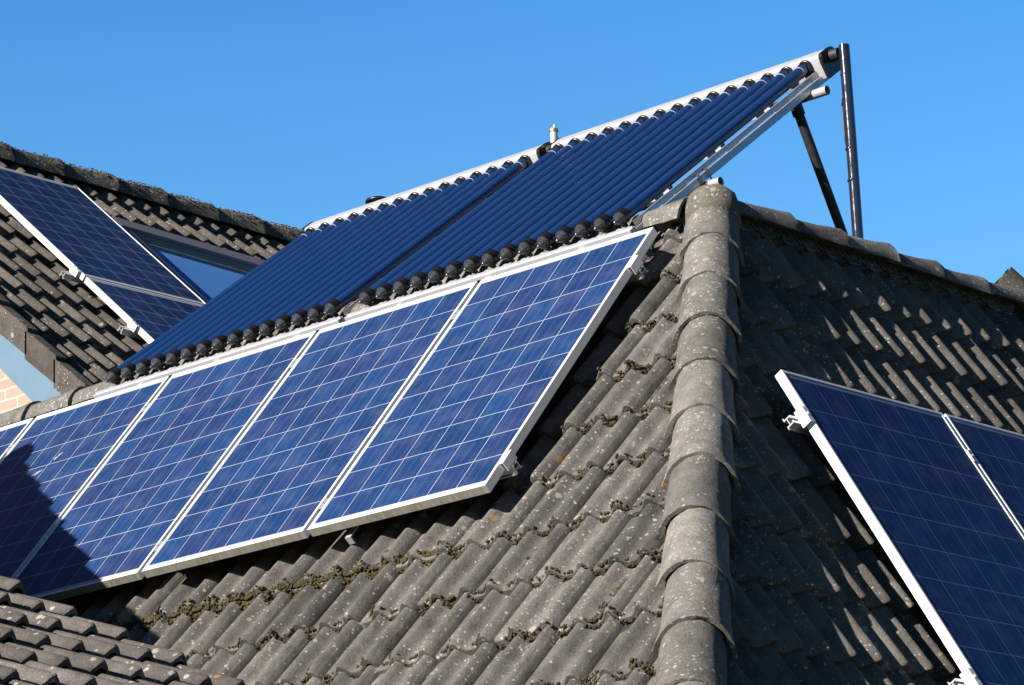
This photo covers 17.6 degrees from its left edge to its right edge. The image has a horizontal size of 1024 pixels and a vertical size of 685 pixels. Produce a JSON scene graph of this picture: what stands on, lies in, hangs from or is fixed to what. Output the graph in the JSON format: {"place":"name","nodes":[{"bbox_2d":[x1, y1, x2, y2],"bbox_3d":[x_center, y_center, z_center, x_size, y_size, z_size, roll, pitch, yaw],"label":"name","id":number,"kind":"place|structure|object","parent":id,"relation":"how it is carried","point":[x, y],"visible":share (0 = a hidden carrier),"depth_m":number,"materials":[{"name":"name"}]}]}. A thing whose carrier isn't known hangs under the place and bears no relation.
{"place":"outdoors","nodes":[
{"label":"outdoors","id":0,"kind":"place"},
{"bbox_2d":[0,576,244,684],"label":"tiled house","id":1,"kind":"structure","parent":0,"point":[44,642],"depth_m":11.12,"materials":[{"name":"tile"}]},
{"bbox_2d":[0,0,1023,282],"label":"sky","id":2,"kind":"structure","parent":0,"point":[294,113],"materials":[{"name":"blue"}]},
{"label":"ground","id":3,"kind":"structure","parent":0,"visible":0},
{"bbox_2d":[0,142,354,413],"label":"tiled house","id":4,"kind":"structure","parent":3,"relation":"on","point":[59,335],"depth_m":20.25,"materials":[{"name":"tile"}]},
{"bbox_2d":[59,265,85,284],"bbox_3d":[-2.274,-0.285,20.117,1.108,0.123,0.206,14,18,-45],"label":"mounting rail","id":5,"kind":"object","parent":4,"relation":"attached to","point":[73,273],"visible":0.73,"depth_m":19.80,"materials":[{"name":"metal"}]},
{"bbox_2d":[0,167,204,304],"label":"solar panel","id":6,"kind":"object","parent":5,"relation":"attached to","point":[68,226],"visible":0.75,"depth_m":20.58,"materials":[{"name":"glass"}]},
{"bbox_2d":[117,320,142,338],"bbox_3d":[-1.871,0.046,19.646,1.108,0.123,0.206,14,18,-45],"label":"mounting rail","id":7,"kind":"object","parent":4,"relation":"attached to","point":[131,328],"visible":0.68,"depth_m":19.33,"materials":[{"name":"metal"}]},
{"bbox_2d":[84,277,202,343],"bbox_3d":[-1.739,0.101,19.548,0.988,0.039,1.657,14,18,-45],"label":"solar panel","id":8,"kind":"object","parent":7,"relation":"attached to","point":[154,316],"visible":0.27,"depth_m":19.73,"materials":[{"name":"glass"}]},
{"bbox_2d":[0,141,298,230],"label":"lichen","id":9,"kind":"object","parent":4,"relation":"on","point":[133,182],"visible":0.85,"depth_m":22.76},
{"bbox_2d":[111,216,264,302],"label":"roof window","id":10,"kind":"structure","parent":4,"relation":"in","point":[207,269],"depth_m":21.51,"materials":[{"name":"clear glass"}]},
{"bbox_2d":[365,196,385,203],"bbox_3d":[-0.853,-0.360,21.377,0.169,1.215,0.169,-16,-21,41],"label":"roof vent","id":11,"kind":"object","parent":4,"relation":"on","point":[371,199],"visible":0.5,"depth_m":21.47,"materials":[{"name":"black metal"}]},
{"bbox_2d":[0,184,1023,684],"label":"tiled house","id":12,"kind":"structure","parent":3,"relation":"on","point":[774,566],"depth_m":12.64,"materials":[{"name":"tile"}]},
{"bbox_2d":[110,540,464,633],"bbox_3d":[-1.103,1.044,13.480,2.559,0.128,0.078,-16,-21,41],"label":"moss","id":13,"kind":"object","parent":12,"relation":"on","point":[315,584],"visible":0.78,"depth_m":13.28,"materials":[{"name":"green plant"}]},
{"bbox_2d":[59,450,521,603],"bbox_3d":[-1.922,1.067,14.401,5.250,0.206,0.124,-16,-61,41],"label":"mounting rail","id":14,"kind":"object","parent":12,"relation":"attached to","point":[508,463],"visible":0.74,"depth_m":12.75,"materials":[{"name":"metal"}]},
{"bbox_2d":[0,418,34,461],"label":"solar panel","id":15,"kind":"object","parent":14,"relation":"attached to","point":[11,434],"visible":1,"depth_m":16.36,"materials":[{"name":"glass"}]},
{"bbox_2d":[0,376,169,578],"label":"solar panel","id":16,"kind":"object","parent":14,"relation":"attached to","point":[52,463],"visible":1,"depth_m":15.60,"materials":[{"name":"glass"}]},
{"bbox_2d":[15,331,316,600],"bbox_3d":[-1.587,0.577,14.829,0.988,1.657,0.039,-16,-61,41],"label":"solar panel","id":17,"kind":"object","parent":14,"relation":"attached to","point":[125,512],"visible":1,"depth_m":14.78,"materials":[{"name":"glass"}]},
{"bbox_2d":[142,281,477,577],"bbox_3d":[-0.847,0.363,14.167,0.988,1.657,0.039,-16,-61,41],"label":"solar panel","id":18,"kind":"object","parent":14,"relation":"attached to","point":[279,474],"visible":1,"depth_m":14.10,"materials":[{"name":"glass"}]},
{"bbox_2d":[307,227,657,536],"bbox_3d":[-0.107,0.150,13.505,0.988,1.657,0.039,-16,-61,41],"label":"solar panel","id":19,"kind":"object","parent":14,"relation":"attached to","point":[468,408],"visible":1,"depth_m":13.43,"materials":[{"name":"glass"}]},
{"bbox_2d":[5,255,648,452],"bbox_3d":[-1.401,0.294,15.232,5.250,0.206,0.124,-16,-61,41],"label":"mounting rail","id":20,"kind":"object","parent":12,"relation":"attached to","point":[636,268],"visible":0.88,"depth_m":13.57,"materials":[{"name":"metal"}]},
{"bbox_2d":[58,269,680,684],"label":"moss","id":21,"kind":"object","parent":12,"relation":"on","point":[514,541],"visible":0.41,"depth_m":12.70,"materials":[{"name":"green plant"}]},
{"bbox_2d":[351,85,847,301],"bbox_3d":[0.180,-0.522,15.897,3.176,0.813,1.419,-16,-21,41],"label":"collector stand","id":22,"kind":"object","parent":12,"relation":"on","point":[798,112],"visible":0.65,"depth_m":15.32,"materials":[{"name":"black metal"}]},
{"bbox_2d":[93,142,549,398],"bbox_3d":[-0.910,-0.348,16.255,1.796,0.136,1.947,-16,16,41],"label":"tube collector","id":23,"kind":"object","parent":22,"relation":"on","point":[333,266],"visible":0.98,"depth_m":16.10,"materials":[{"name":"blue glass"}]},
{"bbox_2d":[345,46,839,320],"bbox_3d":[0.377,-0.719,15.104,1.796,0.136,1.947,-16,16,41],"label":"tube collector","id":24,"kind":"object","parent":22,"relation":"on","point":[622,172],"visible":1,"depth_m":14.93,"materials":[{"name":"blue glass"}]},
{"bbox_2d":[549,125,557,142],"bbox_3d":[0.209,-0.987,16.350,0.046,0.186,0.046,-16,-21,41],"label":"air vent","id":25,"kind":"object","parent":24,"relation":"attached to","point":[553,131],"visible":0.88,"depth_m":16.35,"materials":[{"name":"silver metal"}]},
{"bbox_2d":[838,43,863,238],"bbox_3d":[1.534,-0.891,15.049,0.084,0.981,0.056,-16,-21,41],"label":"insulated pipe","id":26,"kind":"object","parent":24,"relation":"attached to","point":[849,124],"visible":0.99,"depth_m":15.03,"materials":[{"name":"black metal"}]},
{"bbox_2d":[782,405,977,461],"bbox_3d":[1.847,0.538,13.279,2.250,0.206,0.124,14,-54,-45],"label":"mounting rail","id":27,"kind":"object","parent":12,"relation":"attached to","point":[800,420],"visible":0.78,"depth_m":12.54,"materials":[{"name":"metal"}]},
{"bbox_2d":[947,668,982,684],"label":"mounting rail","id":28,"kind":"object","parent":12,"relation":"attached to","point":[968,676],"visible":1,"depth_m":11.80,"materials":[{"name":"metal"}]},
{"bbox_2d":[775,370,1023,684],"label":"solar panel","id":29,"kind":"object","parent":28,"relation":"attached to","point":[947,532],"visible":1,"depth_m":12.58,"materials":[{"name":"glass"}]},
{"bbox_2d":[944,414,1023,534],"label":"solar panel","id":30,"kind":"object","parent":28,"relation":"attached to","point":[998,453],"visible":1,"depth_m":13.43,"materials":[{"name":"glass"}]}
]}

